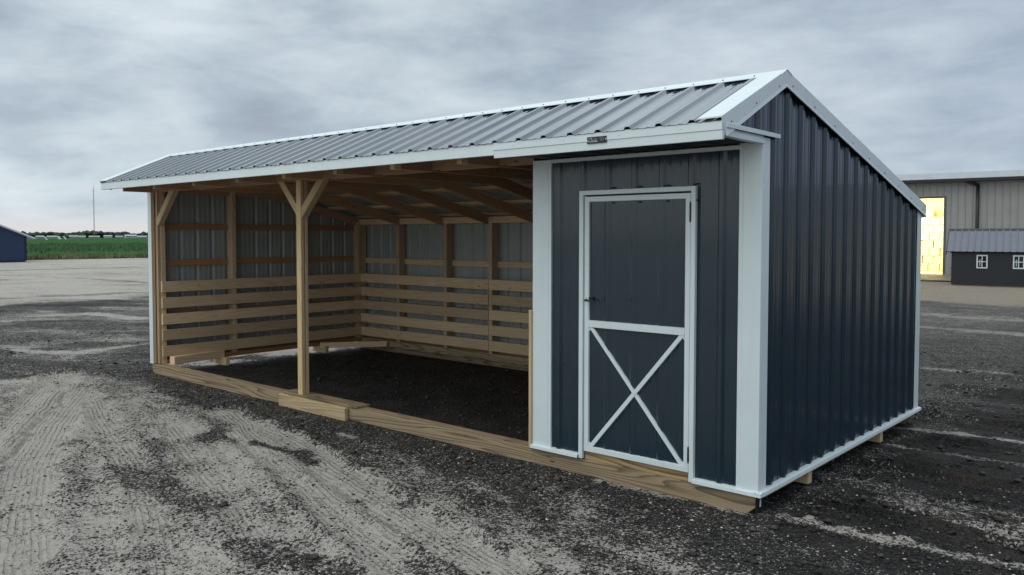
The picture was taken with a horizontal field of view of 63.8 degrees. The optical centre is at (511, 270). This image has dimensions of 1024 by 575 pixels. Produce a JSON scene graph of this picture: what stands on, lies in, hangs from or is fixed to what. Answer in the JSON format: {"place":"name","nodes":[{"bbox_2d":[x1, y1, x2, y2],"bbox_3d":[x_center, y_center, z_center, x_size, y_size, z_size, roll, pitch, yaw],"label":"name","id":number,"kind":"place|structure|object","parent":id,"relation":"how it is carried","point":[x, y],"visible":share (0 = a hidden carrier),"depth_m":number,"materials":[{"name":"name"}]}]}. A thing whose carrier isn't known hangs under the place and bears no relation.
{"place":"outdoors","nodes":[
{"label":"outdoors","id":0,"kind":"place"},
{"bbox_2d":[0,258,1023,574],"bbox_3d":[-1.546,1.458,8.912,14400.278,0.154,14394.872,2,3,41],"label":"ground","id":1,"kind":"structure","parent":0,"point":[90,302],"depth_m":6.41,"materials":[{"name":"grey gravel"}]},
{"bbox_2d":[0,224,34,261],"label":"blue shed","id":2,"kind":"structure","parent":1,"relation":"on","point":[13,245],"depth_m":58.08,"materials":[{"name":"blue metal"}]},
{"bbox_2d":[21,230,147,237],"bbox_3d":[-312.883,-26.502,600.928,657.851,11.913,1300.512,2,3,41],"label":"tree line","id":3,"kind":"object","parent":1,"relation":"on","point":[87,233],"visible":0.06,"depth_m":790.07,"materials":[{"name":"green plant"}]},
{"bbox_2d":[27,242,147,252],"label":"crop plants","id":4,"kind":"object","parent":1,"relation":"on","point":[32,247],"visible":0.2,"depth_m":92.89,"materials":[{"name":"green plant"}]},
{"bbox_2d":[27,238,147,257],"bbox_3d":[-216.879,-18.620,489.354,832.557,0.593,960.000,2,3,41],"label":"crop field","id":5,"kind":"structure","parent":1,"relation":"on","point":[90,240],"depth_m":191.32,"materials":[{"name":"green plant"}]},
{"bbox_2d":[27,252,147,259],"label":"verge weeds","id":6,"kind":"object","parent":1,"relation":"on","point":[60,256],"visible":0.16,"depth_m":66.35,"materials":[{"name":"green plant"}]},
{"bbox_2d":[93,185,94,236],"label":"radio mast","id":7,"kind":"object","parent":1,"relation":"on","point":[93,214],"visible":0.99,"depth_m":516.29,"materials":[{"name":"metal"}]},
{"bbox_2d":[0,363,1022,574],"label":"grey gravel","id":8,"kind":"structure","parent":1,"relation":"on","point":[346,541],"depth_m":5.41,"materials":[{"name":"grey gravel"}]},
{"bbox_2d":[0,325,1023,574],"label":"soil clods","id":9,"kind":"object","parent":1,"relation":"on","point":[800,563],"visible":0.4,"depth_m":5.90,"materials":[{"name":"black soil"}]},
{"bbox_2d":[100,69,926,512],"bbox_3d":[-0.603,-0.018,9.275,8.616,2.946,4.270,2,3,41],"label":"run in shed","id":10,"kind":"object","parent":1,"relation":"on","point":[704,291],"visible":1,"depth_m":6.46,"materials":[{"name":"grey paint"}]},
{"bbox_2d":[584,193,697,472],"bbox_3d":[0.898,0.423,5.925,0.932,1.928,0.080,2,3,41],"label":"door","id":11,"kind":"structure","parent":10,"relation":"in","point":[637,298],"depth_m":5.94,"materials":[{"name":"grey paint"}]},
{"bbox_2d":[946,228,1023,286],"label":"garden shed","id":12,"kind":"structure","parent":1,"relation":"on","point":[988,257],"depth_m":30.67,"materials":[{"name":"black metal"}]},
{"bbox_2d":[976,255,987,267],"bbox_3d":[17.445,-0.325,30.545,0.360,0.500,0.034,1,3,31],"label":"window","id":13,"kind":"structure","parent":12,"relation":"in","point":[982,260],"depth_m":30.55,"materials":[{"name":"white glass"}]},
{"bbox_2d":[1013,255,1023,268],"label":"window","id":14,"kind":"structure","parent":12,"relation":"in","point":[1018,260],"depth_m":29.95,"materials":[{"name":"white glass"}]},
{"bbox_2d":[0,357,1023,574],"bbox_3d":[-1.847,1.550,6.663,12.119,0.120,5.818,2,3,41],"label":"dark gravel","id":15,"kind":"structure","parent":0,"point":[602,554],"depth_m":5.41,"materials":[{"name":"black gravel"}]},
{"bbox_2d":[0,366,1023,574],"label":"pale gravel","id":16,"kind":"structure","parent":0,"point":[234,564],"depth_m":5.32,"materials":[{"name":"grey gravel"}]},
{"bbox_2d":[0,0,1023,233],"label":"sky","id":17,"kind":"structure","parent":0,"point":[92,91],"materials":[{"name":"grey"}]},
{"bbox_2d":[921,274,950,281],"bbox_3d":[16.729,0.245,37.878,9.520,0.040,6.150,2,3,37],"label":"apron","id":18,"kind":"object","parent":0,"point":[936,277],"depth_m":35.84,"materials":[{"name":"concrete"}]},
{"bbox_2d":[896,170,1023,273],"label":"warehouse","id":19,"kind":"structure","parent":0,"point":[975,200],"depth_m":38.15,"materials":[{"name":"grey metal"}]},
{"bbox_2d":[921,263,928,270],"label":"straw bale","id":20,"kind":"object","parent":19,"relation":"on","point":[924,266],"visible":0.53,"depth_m":43.08,"materials":[{"name":"white paint"}]},
{"bbox_2d":[923,256,933,263],"bbox_3d":[21.873,-0.567,43.208,0.487,0.402,0.480,2,3,36],"label":"straw bale","id":21,"kind":"object","parent":20,"relation":"on","point":[928,259],"visible":0.99,"depth_m":43.00,"materials":[{"name":"white paint"}]},
{"bbox_2d":[921,248,929,255],"bbox_3d":[21.686,-0.976,43.293,0.487,0.402,0.480,2,3,36],"label":"straw bale","id":22,"kind":"object","parent":21,"relation":"on","point":[924,251],"visible":0.6,"depth_m":43.07,"materials":[{"name":"white paint"}]},
{"bbox_2d":[923,240,933,247],"bbox_3d":[21.830,-1.375,43.146,0.487,0.402,0.480,2,3,36],"label":"straw bale","id":23,"kind":"object","parent":22,"relation":"on","point":[928,243],"visible":1,"depth_m":42.96,"materials":[{"name":"white paint"}]},
{"bbox_2d":[921,233,929,239],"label":"straw bale","id":24,"kind":"object","parent":23,"relation":"on","point":[925,236],"visible":0.6,"depth_m":42.99,"materials":[{"name":"white paint"}]},
{"bbox_2d":[923,225,933,232],"bbox_3d":[21.864,-2.186,43.149,0.487,0.402,0.480,2,3,36],"label":"straw bale","id":25,"kind":"object","parent":24,"relation":"on","point":[928,228],"visible":0.96,"depth_m":42.95,"materials":[{"name":"white paint"}]},
{"bbox_2d":[922,217,929,224],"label":"straw bale","id":26,"kind":"object","parent":25,"relation":"on","point":[926,221],"visible":0.55,"depth_m":42.94,"materials":[{"name":"white paint"}]},
{"bbox_2d":[926,209,934,216],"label":"straw bale","id":27,"kind":"object","parent":26,"relation":"on","point":[930,212],"visible":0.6,"depth_m":42.86,"materials":[{"name":"white paint"}]},
{"bbox_2d":[928,264,939,271],"bbox_3d":[22.050,-0.151,42.965,0.487,0.402,0.480,2,3,40],"label":"straw bale","id":28,"kind":"object","parent":19,"relation":"on","point":[934,267],"visible":0.96,"depth_m":42.78,"materials":[{"name":"white paint"}]},
{"bbox_2d":[933,256,942,263],"bbox_3d":[22.277,-0.554,42.895,0.487,0.402,0.480,2,3,39],"label":"straw bale","id":29,"kind":"object","parent":28,"relation":"on","point":[938,259],"visible":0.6,"depth_m":42.71,"materials":[{"name":"white paint"}]},
{"bbox_2d":[929,248,940,255],"bbox_3d":[22.092,-0.962,42.968,0.487,0.402,0.480,2,3,40],"label":"straw bale","id":30,"kind":"object","parent":29,"relation":"on","point":[934,251],"visible":1,"depth_m":42.79,"materials":[{"name":"white paint"}]},
{"bbox_2d":[934,240,942,247],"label":"straw bale","id":31,"kind":"object","parent":30,"relation":"on","point":[938,243],"visible":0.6,"depth_m":42.66,"materials":[{"name":"white paint"}]},
{"bbox_2d":[930,233,939,239],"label":"straw bale","id":32,"kind":"object","parent":31,"relation":"on","point":[934,236],"visible":0.9,"depth_m":42.79,"materials":[{"name":"white paint"}]},
{"bbox_2d":[934,225,942,232],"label":"straw bale","id":33,"kind":"object","parent":32,"relation":"on","point":[938,228],"visible":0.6,"depth_m":42.69,"materials":[{"name":"white paint"}]},
{"bbox_2d":[930,217,940,224],"bbox_3d":[22.120,-2.583,42.958,0.487,0.402,0.480,2,3,36],"label":"straw bale","id":34,"kind":"object","parent":33,"relation":"on","point":[935,220],"visible":0.89,"depth_m":42.75,"materials":[{"name":"white paint"}]}
]}

